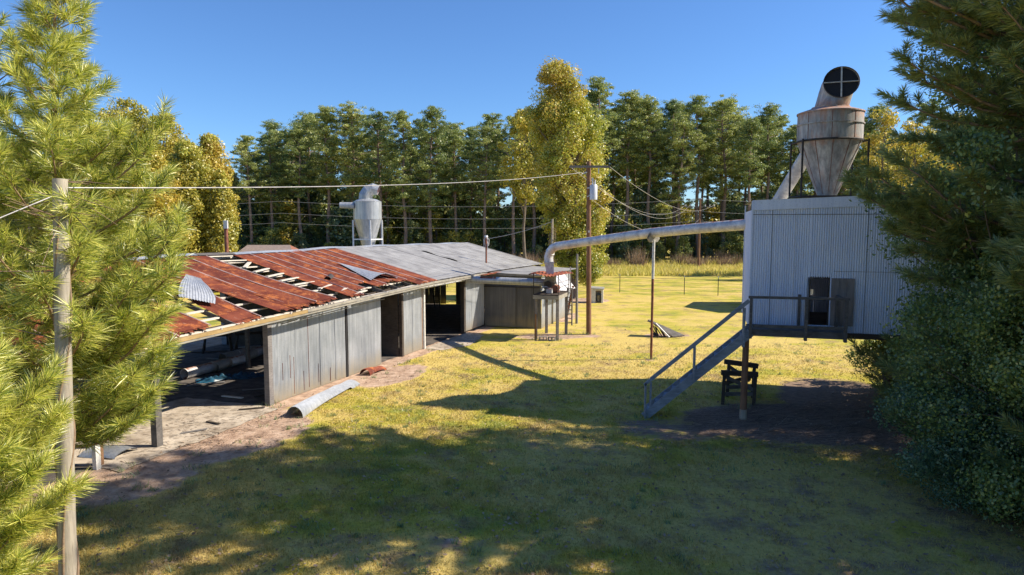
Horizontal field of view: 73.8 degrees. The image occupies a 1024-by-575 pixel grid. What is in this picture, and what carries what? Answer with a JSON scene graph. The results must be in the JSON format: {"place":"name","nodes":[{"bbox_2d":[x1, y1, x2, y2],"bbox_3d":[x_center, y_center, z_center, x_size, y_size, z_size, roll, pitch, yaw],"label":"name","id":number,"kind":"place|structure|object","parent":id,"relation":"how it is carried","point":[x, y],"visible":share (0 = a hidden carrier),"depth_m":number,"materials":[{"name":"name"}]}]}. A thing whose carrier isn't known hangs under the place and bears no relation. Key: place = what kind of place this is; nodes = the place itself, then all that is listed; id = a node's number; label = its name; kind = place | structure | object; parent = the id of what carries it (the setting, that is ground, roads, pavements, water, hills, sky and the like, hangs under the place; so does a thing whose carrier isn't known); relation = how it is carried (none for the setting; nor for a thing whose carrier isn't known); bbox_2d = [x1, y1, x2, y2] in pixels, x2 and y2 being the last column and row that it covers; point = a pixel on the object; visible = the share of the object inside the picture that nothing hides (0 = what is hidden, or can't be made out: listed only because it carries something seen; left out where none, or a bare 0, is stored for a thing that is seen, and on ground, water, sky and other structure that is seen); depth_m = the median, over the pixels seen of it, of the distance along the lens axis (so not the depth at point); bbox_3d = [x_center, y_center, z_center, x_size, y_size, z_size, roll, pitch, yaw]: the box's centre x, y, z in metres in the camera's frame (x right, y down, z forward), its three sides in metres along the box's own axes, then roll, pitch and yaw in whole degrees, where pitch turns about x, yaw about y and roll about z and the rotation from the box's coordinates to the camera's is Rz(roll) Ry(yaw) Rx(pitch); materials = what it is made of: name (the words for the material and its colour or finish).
{"place":"outdoors","nodes":[
{"label":"outdoors","id":0,"kind":"place"},
{"bbox_2d":[2,303,484,490],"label":"barn floor","id":1,"kind":"structure","parent":0,"point":[444,322],"depth_m":27.66,"materials":[{"name":"concrete"}]},
{"bbox_2d":[180,354,245,378],"bbox_3d":[-12.119,3.206,27.872,0.424,0.418,3.205,2,6,20],"label":"loose duct","id":2,"kind":"object","parent":1,"relation":"on","point":[197,370],"visible":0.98,"depth_m":27.21,"materials":[{"name":"metal"}]},
{"bbox_2d":[195,371,263,382],"bbox_3d":[-10.968,3.415,26.596,2.485,0.235,0.920,-3,6,-26],"label":"tarp","id":3,"kind":"object","parent":1,"relation":"on","point":[229,376],"visible":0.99,"depth_m":26.42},
{"bbox_2d":[339,183,383,291],"bbox_3d":[-9.723,-2.437,44.465,2.621,8.628,1.904,0,5,0],"label":"cyclone separator","id":4,"kind":"object","parent":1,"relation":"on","point":[366,207],"visible":0.85,"depth_m":43.71,"materials":[{"name":"metal"}]},
{"bbox_2d":[0,0,1013,218],"label":"sky","id":5,"kind":"structure","parent":0,"point":[231,67],"materials":[{"name":"blue"}]},
{"bbox_2d":[0,244,1023,574],"bbox_3d":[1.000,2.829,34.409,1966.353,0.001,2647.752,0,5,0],"label":"ground","id":6,"kind":"structure","parent":0,"point":[704,304],"depth_m":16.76,"materials":[{"name":"plant"}]},
{"bbox_2d":[0,10,53,461],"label":"pine tree","id":7,"kind":"object","parent":6,"relation":"on","point":[36,174],"visible":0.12,"depth_m":13.66,"materials":[{"name":"green plant"}]},
{"bbox_2d":[0,316,101,574],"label":"pine tree","id":8,"kind":"object","parent":6,"relation":"on","point":[22,463],"visible":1,"depth_m":9.19,"materials":[{"name":"green plant"}]},
{"bbox_2d":[0,178,116,574],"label":"old pole","id":9,"kind":"object","parent":6,"relation":"on","point":[66,534],"visible":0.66,"depth_m":11.16,"materials":[{"name":"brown wood"}]},
{"bbox_2d":[67,172,581,188],"bbox_3d":[-1.803,-3.877,23.769,0.026,2.160,27.730,2,6,23],"label":"service cable","id":10,"kind":"object","parent":9,"relation":"attached to","point":[264,187],"visible":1,"depth_m":14.61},
{"bbox_2d":[0,0,198,458],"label":"pine tree","id":11,"kind":"object","parent":6,"relation":"on","point":[124,329],"visible":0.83,"depth_m":12.96,"materials":[{"name":"green plant"}]},
{"bbox_2d":[96,95,153,194],"bbox_3d":[-36.761,-9.102,65.418,7.180,18.065,7.162,4,7,38],"label":"broadleaf tree","id":12,"kind":"object","parent":6,"relation":"on","point":[136,113],"visible":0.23,"depth_m":64.40,"materials":[{"name":"green plant"}]},
{"bbox_2d":[109,151,199,257],"bbox_3d":[-28.233,-4.910,53.674,6.237,11.914,6.451,5,7,43],"label":"broadleaf tree","id":13,"kind":"object","parent":6,"relation":"on","point":[157,162],"visible":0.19,"depth_m":52.68,"materials":[{"name":"green plant"}]},
{"bbox_2d":[40,397,276,471],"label":"bay slab","id":14,"kind":"structure","parent":6,"relation":"on","point":[187,408],"depth_m":20.25,"materials":[{"name":"concrete"}]},
{"bbox_2d":[128,110,191,210],"bbox_3d":[-32.016,-8.134,63.458,6.420,16.618,7.082,0,5,0],"label":"broadleaf tree","id":15,"kind":"object","parent":6,"relation":"on","point":[167,146],"visible":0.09,"depth_m":62.33,"materials":[{"name":"green plant"}]},
{"bbox_2d":[157,138,219,252],"bbox_3d":[-26.854,-5.750,56.662,5.858,13.027,5.781,0,5,0],"label":"broadleaf tree","id":16,"kind":"object","parent":6,"relation":"on","point":[187,154],"visible":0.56,"depth_m":55.58,"materials":[{"name":"green plant"}]},
{"bbox_2d":[193,132,241,232],"bbox_3d":[-26.322,-6.491,59.709,4.993,13.935,4.870,0,5,0],"label":"broadleaf tree","id":17,"kind":"object","parent":6,"relation":"on","point":[212,145],"visible":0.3,"depth_m":58.80,"materials":[{"name":"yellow plant"}]},
{"bbox_2d":[201,168,241,292],"bbox_3d":[-24.187,-4.562,56.832,3.220,10.643,3.235,0,5,0],"label":"broadleaf tree","id":18,"kind":"object","parent":6,"relation":"on","point":[219,204],"visible":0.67,"depth_m":55.99,"materials":[{"name":"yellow plant"}]},
{"bbox_2d":[225,135,276,242],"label":"pine tree","id":19,"kind":"object","parent":6,"relation":"on","point":[243,145],"visible":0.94,"depth_m":98.52,"materials":[{"name":"green plant"}]},
{"bbox_2d":[245,129,291,244],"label":"pine tree","id":20,"kind":"object","parent":6,"relation":"on","point":[268,140],"visible":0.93,"depth_m":100.90,"materials":[{"name":"green plant"}]},
{"bbox_2d":[242,192,302,246],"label":"understory tree","id":21,"kind":"object","parent":6,"relation":"on","point":[263,204],"visible":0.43,"depth_m":103.83,"materials":[{"name":"green plant"}]},
{"bbox_2d":[259,119,292,241],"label":"pine tree","id":22,"kind":"object","parent":6,"relation":"on","point":[274,125],"visible":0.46,"depth_m":107.50,"materials":[{"name":"green plant"}]},
{"bbox_2d":[0,242,575,469],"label":"barn","id":23,"kind":"structure","parent":6,"relation":"on","point":[312,321],"depth_m":28.20,"materials":[{"name":"metal"}]},
{"bbox_2d":[178,274,215,303],"bbox_3d":[-10.134,0.033,21.791,1.066,0.843,1.967,-3,6,-30],"label":"roof sheet","id":24,"kind":"object","parent":23,"relation":"on","point":[195,288],"visible":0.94,"depth_m":21.43,"materials":[{"name":"metal"}]},
{"bbox_2d":[485,287,514,326],"bbox_3d":[-0.691,1.121,39.822,1.900,2.300,0.048,2,6,19],"label":"sliding door","id":25,"kind":"structure","parent":23,"relation":"in","point":[499,301],"depth_m":39.82,"materials":[{"name":"metal"}]},
{"bbox_2d":[467,276,544,285],"bbox_3d":[-0.290,-0.344,36.624,4.316,0.514,0.410,1,5,9],"label":"eave duct","id":26,"kind":"object","parent":23,"relation":"attached to","point":[500,280],"visible":0.88,"depth_m":36.49,"materials":[{"name":"metal"}]},
{"bbox_2d":[274,198,310,245],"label":"understory tree","id":27,"kind":"object","parent":6,"relation":"on","point":[293,210],"visible":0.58,"depth_m":104.88,"materials":[{"name":"green plant"}]},
{"bbox_2d":[280,124,316,248],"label":"pine tree","id":28,"kind":"object","parent":6,"relation":"on","point":[295,133],"visible":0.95,"depth_m":99.66,"materials":[{"name":"green plant"}]},
{"bbox_2d":[289,112,324,239],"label":"pine tree","id":29,"kind":"object","parent":6,"relation":"on","point":[307,119],"visible":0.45,"depth_m":106.57,"materials":[{"name":"green plant"}]},
{"bbox_2d":[278,173,349,247],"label":"understory tree","id":30,"kind":"object","parent":6,"relation":"on","point":[335,199],"visible":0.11,"depth_m":113.55,"materials":[{"name":"green plant"}]},
{"bbox_2d":[308,200,337,247],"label":"understory tree","id":31,"kind":"object","parent":6,"relation":"on","point":[321,207],"visible":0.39,"depth_m":105.68,"materials":[{"name":"green plant"}]},
{"bbox_2d":[286,379,359,416],"bbox_3d":[-6.404,3.664,23.442,0.722,0.357,4.506,1,5,9],"label":"metal sheet","id":32,"kind":"object","parent":6,"relation":"on","point":[308,405],"visible":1,"depth_m":22.67,"materials":[{"name":"metal"}]},
{"bbox_2d":[304,105,349,246],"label":"pine tree","id":33,"kind":"object","parent":6,"relation":"on","point":[325,115],"visible":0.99,"depth_m":100.84,"materials":[{"name":"green plant"}]},
{"bbox_2d":[310,205,361,247],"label":"understory tree","id":34,"kind":"object","parent":6,"relation":"on","point":[336,216],"visible":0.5,"depth_m":102.74,"materials":[{"name":"green plant"}]},
{"bbox_2d":[325,101,381,245],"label":"pine tree","id":35,"kind":"object","parent":6,"relation":"on","point":[349,129],"visible":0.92,"depth_m":100.97,"materials":[{"name":"green plant"}]},
{"bbox_2d":[354,107,406,244],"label":"pine tree","id":36,"kind":"object","parent":6,"relation":"on","point":[382,119],"visible":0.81,"depth_m":99.78,"materials":[{"name":"green plant"}]},
{"bbox_2d":[369,124,402,244],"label":"pine tree","id":37,"kind":"object","parent":6,"relation":"on","point":[388,205],"visible":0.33,"depth_m":107.32,"materials":[{"name":"green plant"}]},
{"bbox_2d":[104,298,679,465],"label":"yard litter","id":38,"kind":"object","parent":6,"relation":"on","point":[238,429],"visible":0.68,"depth_m":19.71,"materials":[{"name":"plant"}]},
{"bbox_2d":[381,109,423,243],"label":"pine tree","id":39,"kind":"object","parent":6,"relation":"on","point":[401,117],"visible":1,"depth_m":98.02,"materials":[{"name":"green plant"}]},
{"bbox_2d":[397,140,427,232],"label":"pine tree","id":40,"kind":"object","parent":6,"relation":"on","point":[410,156],"visible":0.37,"depth_m":107.86,"materials":[{"name":"green plant"}]},
{"bbox_2d":[410,131,445,243],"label":"pine tree","id":41,"kind":"object","parent":6,"relation":"on","point":[422,145],"visible":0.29,"depth_m":108.71,"materials":[{"name":"green plant"}]},
{"bbox_2d":[410,105,453,243],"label":"pine tree","id":42,"kind":"object","parent":6,"relation":"on","point":[433,113],"visible":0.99,"depth_m":97.83,"materials":[{"name":"green plant"}]},
{"bbox_2d":[440,129,467,241],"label":"pine tree","id":43,"kind":"object","parent":6,"relation":"on","point":[451,164],"visible":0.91,"depth_m":100.57,"materials":[{"name":"green plant"}]},
{"bbox_2d":[436,122,472,239],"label":"pine tree","id":44,"kind":"object","parent":6,"relation":"on","point":[455,125],"visible":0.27,"depth_m":109.37,"materials":[{"name":"green plant"}]},
{"bbox_2d":[426,332,483,349],"bbox_3d":[-2.627,2.748,35.110,1.838,0.001,5.413,2,6,19],"label":"door apron","id":45,"kind":"object","parent":6,"relation":"on","point":[467,337],"depth_m":34.94,"materials":[{"name":"concrete"}]},
{"bbox_2d":[441,203,474,242],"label":"understory tree","id":46,"kind":"object","parent":6,"relation":"on","point":[462,211],"visible":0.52,"depth_m":106.55,"materials":[{"name":"green plant"}]},
{"bbox_2d":[18,331,913,574],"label":"weed tufts","id":47,"kind":"object","parent":6,"relation":"on","point":[111,532],"visible":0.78,"depth_m":15.91,"materials":[{"name":"green plant"}]},
{"bbox_2d":[432,170,509,244],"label":"understory tree","id":48,"kind":"object","parent":6,"relation":"on","point":[445,209],"visible":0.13,"depth_m":114.15,"materials":[{"name":"green plant"}]},
{"bbox_2d":[456,138,497,242],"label":"pine tree","id":49,"kind":"object","parent":6,"relation":"on","point":[469,148],"visible":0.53,"depth_m":107.20,"materials":[{"name":"green plant"}]},
{"bbox_2d":[459,122,509,246],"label":"pine tree","id":50,"kind":"object","parent":6,"relation":"on","point":[488,138],"visible":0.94,"depth_m":98.20,"materials":[{"name":"green plant"}]},
{"bbox_2d":[469,197,501,248],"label":"understory tree","id":51,"kind":"object","parent":6,"relation":"on","point":[493,221],"visible":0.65,"depth_m":105.43,"materials":[{"name":"green plant"}]},
{"bbox_2d":[238,242,742,265],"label":"brush","id":52,"kind":"object","parent":6,"relation":"on","point":[724,259],"visible":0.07,"depth_m":95.62,"materials":[{"name":"plant"}]},
{"bbox_2d":[478,128,511,249],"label":"pine tree","id":53,"kind":"object","parent":6,"relation":"on","point":[498,194],"visible":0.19,"depth_m":106.67,"materials":[{"name":"green plant"}]},
{"bbox_2d":[489,205,517,254],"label":"understory tree","id":54,"kind":"object","parent":6,"relation":"on","point":[504,213],"visible":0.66,"depth_m":105.72,"materials":[{"name":"green plant"}]},
{"bbox_2d":[485,116,537,255],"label":"pine tree","id":55,"kind":"object","parent":6,"relation":"on","point":[504,133],"visible":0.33,"depth_m":98.90,"materials":[{"name":"green plant"}]},
{"bbox_2d":[8,325,1022,574],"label":"fallen leaves","id":56,"kind":"object","parent":6,"relation":"on","point":[554,481],"visible":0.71,"depth_m":14.93,"materials":[{"name":"plant"}]},
{"bbox_2d":[496,109,548,258],"bbox_3d":[1.407,-8.588,65.406,5.896,17.037,5.986,0,5,0],"label":"broadleaf tree","id":57,"kind":"object","parent":6,"relation":"on","point":[521,169],"visible":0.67,"depth_m":64.64,"materials":[{"name":"green plant"}]},
{"bbox_2d":[505,201,541,257],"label":"understory tree","id":58,"kind":"object","parent":6,"relation":"on","point":[518,227],"visible":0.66,"depth_m":104.38,"materials":[{"name":"green plant"}]},
{"bbox_2d":[529,267,572,340],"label":"blower platform","id":59,"kind":"structure","parent":6,"relation":"on","point":[551,287],"depth_m":35.66,"materials":[{"name":"grey wood"}]},
{"bbox_2d":[522,55,613,297],"bbox_3d":[4.526,-8.758,55.071,7.517,19.315,7.029,0,5,0],"label":"sweetgum tree","id":60,"kind":"object","parent":6,"relation":"on","point":[564,106],"visible":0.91,"depth_m":53.85,"materials":[{"name":"green plant"}]},
{"bbox_2d":[569,161,609,334],"bbox_3d":[4.135,-2.088,36.810,2.170,9.353,0.500,0,5,0],"label":"utility pole","id":61,"kind":"object","parent":6,"relation":"on","point":[592,192],"visible":1,"depth_m":36.70,"materials":[{"name":"brown wood"}]},
{"bbox_2d":[576,76,624,251],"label":"pine tree","id":62,"kind":"object","parent":6,"relation":"on","point":[599,88],"visible":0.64,"depth_m":98.88,"materials":[{"name":"green plant"}]},
{"bbox_2d":[598,102,637,261],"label":"pine tree","id":63,"kind":"object","parent":6,"relation":"on","point":[613,186],"visible":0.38,"depth_m":105.72,"materials":[{"name":"green plant"}]},
{"bbox_2d":[601,178,638,258],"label":"understory tree","id":64,"kind":"object","parent":6,"relation":"on","point":[616,212],"visible":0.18,"depth_m":113.12,"materials":[{"name":"green plant"}]},
{"bbox_2d":[604,89,652,261],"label":"pine tree","id":65,"kind":"object","parent":6,"relation":"on","point":[630,106],"visible":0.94,"depth_m":101.14,"materials":[{"name":"green plant"}]},
{"bbox_2d":[615,131,652,229],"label":"pine tree","id":66,"kind":"object","parent":6,"relation":"on","point":[634,182],"visible":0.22,"depth_m":109.78,"materials":[{"name":"green plant"}]},
{"bbox_2d":[625,183,666,254],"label":"understory tree","id":67,"kind":"object","parent":6,"relation":"on","point":[638,194],"visible":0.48,"depth_m":104.08,"materials":[{"name":"green plant"}]},
{"bbox_2d":[631,95,670,262],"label":"pine tree","id":68,"kind":"object","parent":6,"relation":"on","point":[649,105],"visible":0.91,"depth_m":101.09,"materials":[{"name":"green plant"}]},
{"bbox_2d":[647,233,659,359],"bbox_3d":[6.204,0.395,30.159,0.723,5.634,0.125,-3,6,-32],"label":"duct support","id":69,"kind":"object","parent":6,"relation":"on","point":[650,238],"visible":0.96,"depth_m":30.09,"materials":[{"name":"metal"}]},
{"bbox_2d":[544,219,745,273],"bbox_3d":[5.392,-1.698,31.176,0.737,2.813,12.621,-4,6,-35],"label":"overhead duct","id":70,"kind":"object","parent":69,"relation":"on","point":[710,227],"visible":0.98,"depth_m":30.19,"materials":[{"name":"grey metal"}]},
{"bbox_2d":[637,121,673,212],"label":"pine tree","id":71,"kind":"object","parent":6,"relation":"on","point":[657,185],"visible":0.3,"depth_m":105.98,"materials":[{"name":"green plant"}]},
{"bbox_2d":[653,99,690,261],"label":"pine tree","id":72,"kind":"object","parent":6,"relation":"on","point":[671,107],"visible":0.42,"depth_m":105.82,"materials":[{"name":"green plant"}]},
{"bbox_2d":[651,113,707,255],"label":"pine tree","id":73,"kind":"object","parent":6,"relation":"on","point":[686,126],"visible":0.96,"depth_m":99.20,"materials":[{"name":"green plant"}]},
{"bbox_2d":[641,299,752,418],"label":"staircase","id":74,"kind":"structure","parent":6,"relation":"on","point":[704,366],"depth_m":20.95,"materials":[{"name":"grey metal"}]},
{"bbox_2d":[677,94,720,258],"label":"pine tree","id":75,"kind":"object","parent":6,"relation":"on","point":[696,106],"visible":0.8,"depth_m":101.33,"materials":[{"name":"green plant"}]},
{"bbox_2d":[690,123,717,258],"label":"pine tree","id":76,"kind":"object","parent":6,"relation":"on","point":[704,180],"visible":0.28,"depth_m":105.68,"materials":[{"name":"green plant"}]},
{"bbox_2d":[693,109,740,248],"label":"pine tree","id":77,"kind":"object","parent":6,"relation":"on","point":[717,180],"visible":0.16,"depth_m":108.18,"materials":[{"name":"green plant"}]},
{"bbox_2d":[701,97,752,255],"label":"pine tree","id":78,"kind":"object","parent":6,"relation":"on","point":[726,142],"visible":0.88,"depth_m":101.78,"materials":[{"name":"green plant"}]},
{"bbox_2d":[716,231,743,259],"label":"understory tree","id":79,"kind":"object","parent":6,"relation":"on","point":[729,235],"visible":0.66,"depth_m":98.96,"materials":[{"name":"green plant"}]},
{"bbox_2d":[721,359,758,404],"bbox_3d":[7.731,3.206,23.178,1.372,1.331,1.239,1,5,10],"label":"timber frame","id":80,"kind":"object","parent":6,"relation":"on","point":[727,380],"visible":0.98,"depth_m":22.73,"materials":[{"name":"brown wood"}]},
{"bbox_2d":[732,115,768,233],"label":"pine tree","id":81,"kind":"object","parent":6,"relation":"on","point":[752,124],"visible":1,"depth_m":97.14,"materials":[{"name":"green plant"}]},
{"bbox_2d":[748,102,786,199],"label":"pine tree","id":82,"kind":"object","parent":6,"relation":"on","point":[769,110],"visible":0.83,"depth_m":100.99,"materials":[{"name":"green plant"}]},
{"bbox_2d":[742,125,792,196],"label":"pine tree","id":83,"kind":"object","parent":6,"relation":"on","point":[775,181],"visible":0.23,"depth_m":106.51,"materials":[{"name":"green plant"}]},
{"bbox_2d":[739,294,849,419],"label":"deck","id":84,"kind":"structure","parent":6,"relation":"on","point":[805,331],"depth_m":20.50,"materials":[{"name":"grey wood"}]},
{"bbox_2d":[783,123,809,195],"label":"pine tree","id":85,"kind":"object","parent":6,"relation":"on","point":[790,136],"visible":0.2,"depth_m":101.18,"materials":[{"name":"green plant"}]},
{"bbox_2d":[742,193,962,415],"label":"raised shed","id":86,"kind":"structure","parent":6,"relation":"on","point":[819,246],"depth_m":21.10,"materials":[{"name":"metal"}]},
{"bbox_2d":[772,153,805,198],"bbox_3d":[10.194,-4.025,24.736,0.472,2.057,2.340,-1,5,-7],"label":"feed duct","id":87,"kind":"object","parent":86,"relation":"on","point":[782,191],"visible":0.67,"depth_m":24.70,"materials":[{"name":"metal"}]},
{"bbox_2d":[788,66,869,198],"bbox_3d":[10.660,-5.157,22.911,2.190,4.312,2.116,0,5,0],"label":"cyclone separator","id":88,"kind":"object","parent":86,"relation":"on","point":[830,130],"visible":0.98,"depth_m":22.36,"materials":[{"name":"metal"}]},
{"bbox_2d":[830,278,854,325],"bbox_3d":[10.170,0.452,21.023,0.640,1.470,0.066,2,6,16],"label":"door","id":89,"kind":"structure","parent":86,"relation":"in","point":[843,287],"depth_m":20.98,"materials":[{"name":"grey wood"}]},
{"bbox_2d":[682,401,1023,555],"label":"pine straw","id":90,"kind":"object","parent":6,"relation":"on","point":[845,429],"visible":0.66,"depth_m":19.69,"materials":[{"name":"plant"}]},
{"bbox_2d":[853,101,894,188],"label":"pine tree","id":91,"kind":"object","parent":6,"relation":"on","point":[871,125],"visible":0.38,"depth_m":98.64,"materials":[{"name":"green plant"}]},
{"bbox_2d":[843,339,913,401],"bbox_3d":[13.926,2.277,23.367,4.524,3.852,6.311,2,6,23],"label":"shrub","id":92,"kind":"object","parent":6,"relation":"on","point":[875,370],"visible":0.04,"depth_m":22.87,"materials":[{"name":"green plant"}]},
{"bbox_2d":[860,106,907,194],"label":"broadleaf tree","id":93,"kind":"object","parent":6,"relation":"on","point":[887,121],"visible":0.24,"depth_m":78.54,"materials":[{"name":"yellow plant"}]},
{"bbox_2d":[847,327,942,415],"bbox_3d":[12.496,2.546,20.739,3.987,3.140,3.883,-5,7,-41],"label":"bush","id":94,"kind":"object","parent":6,"relation":"on","point":[886,386],"visible":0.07,"depth_m":20.69,"materials":[{"name":"green plant"}]},
{"bbox_2d":[885,120,942,193],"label":"broadleaf tree","id":95,"kind":"object","parent":6,"relation":"on","point":[919,152],"visible":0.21,"depth_m":72.64,"materials":[{"name":"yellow plant"}]},
{"bbox_2d":[837,0,1023,287],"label":"pine tree","id":96,"kind":"object","parent":6,"relation":"on","point":[976,25],"visible":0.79,"depth_m":15.18,"materials":[{"name":"green plant"}]},
{"bbox_2d":[848,0,1023,397],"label":"broadleaf tree","id":97,"kind":"object","parent":6,"relation":"on","point":[972,148],"visible":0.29,"depth_m":15.73,"materials":[{"name":"green plant"}]},
{"bbox_2d":[866,363,1023,517],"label":"shrub","id":98,"kind":"object","parent":6,"relation":"on","point":[923,465],"visible":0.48,"depth_m":14.25,"materials":[{"name":"green plant"}]},
{"bbox_2d":[873,280,1023,496],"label":"shrub","id":99,"kind":"object","parent":6,"relation":"on","point":[927,365],"visible":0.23,"depth_m":14.98,"materials":[{"name":"green plant"}]},
{"bbox_2d":[876,254,1023,544],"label":"shrub","id":100,"kind":"object","parent":6,"relation":"on","point":[994,307],"visible":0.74,"depth_m":13.48,"materials":[{"name":"green plant"}]},
{"bbox_2d":[900,184,1023,376],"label":"broadleaf tree","id":101,"kind":"object","parent":6,"relation":"on","point":[985,261],"visible":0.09,"depth_m":15.94,"materials":[{"name":"green plant"}]},
{"bbox_2d":[976,190,1023,317],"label":"pine tree","id":102,"kind":"object","parent":6,"relation":"on","point":[1014,254],"visible":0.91,"depth_m":13.11,"materials":[{"name":"green plant"}]},
{"bbox_2d":[980,397,1023,506],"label":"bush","id":103,"kind":"object","parent":6,"relation":"on","point":[1005,422],"visible":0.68,"depth_m":12.94,"materials":[{"name":"green plant"}]},
{"bbox_2d":[533,257,742,275],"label":"tall grass","id":104,"kind":"structure","parent":0,"point":[624,268],"depth_m":85.18,"materials":[{"name":"plant"}]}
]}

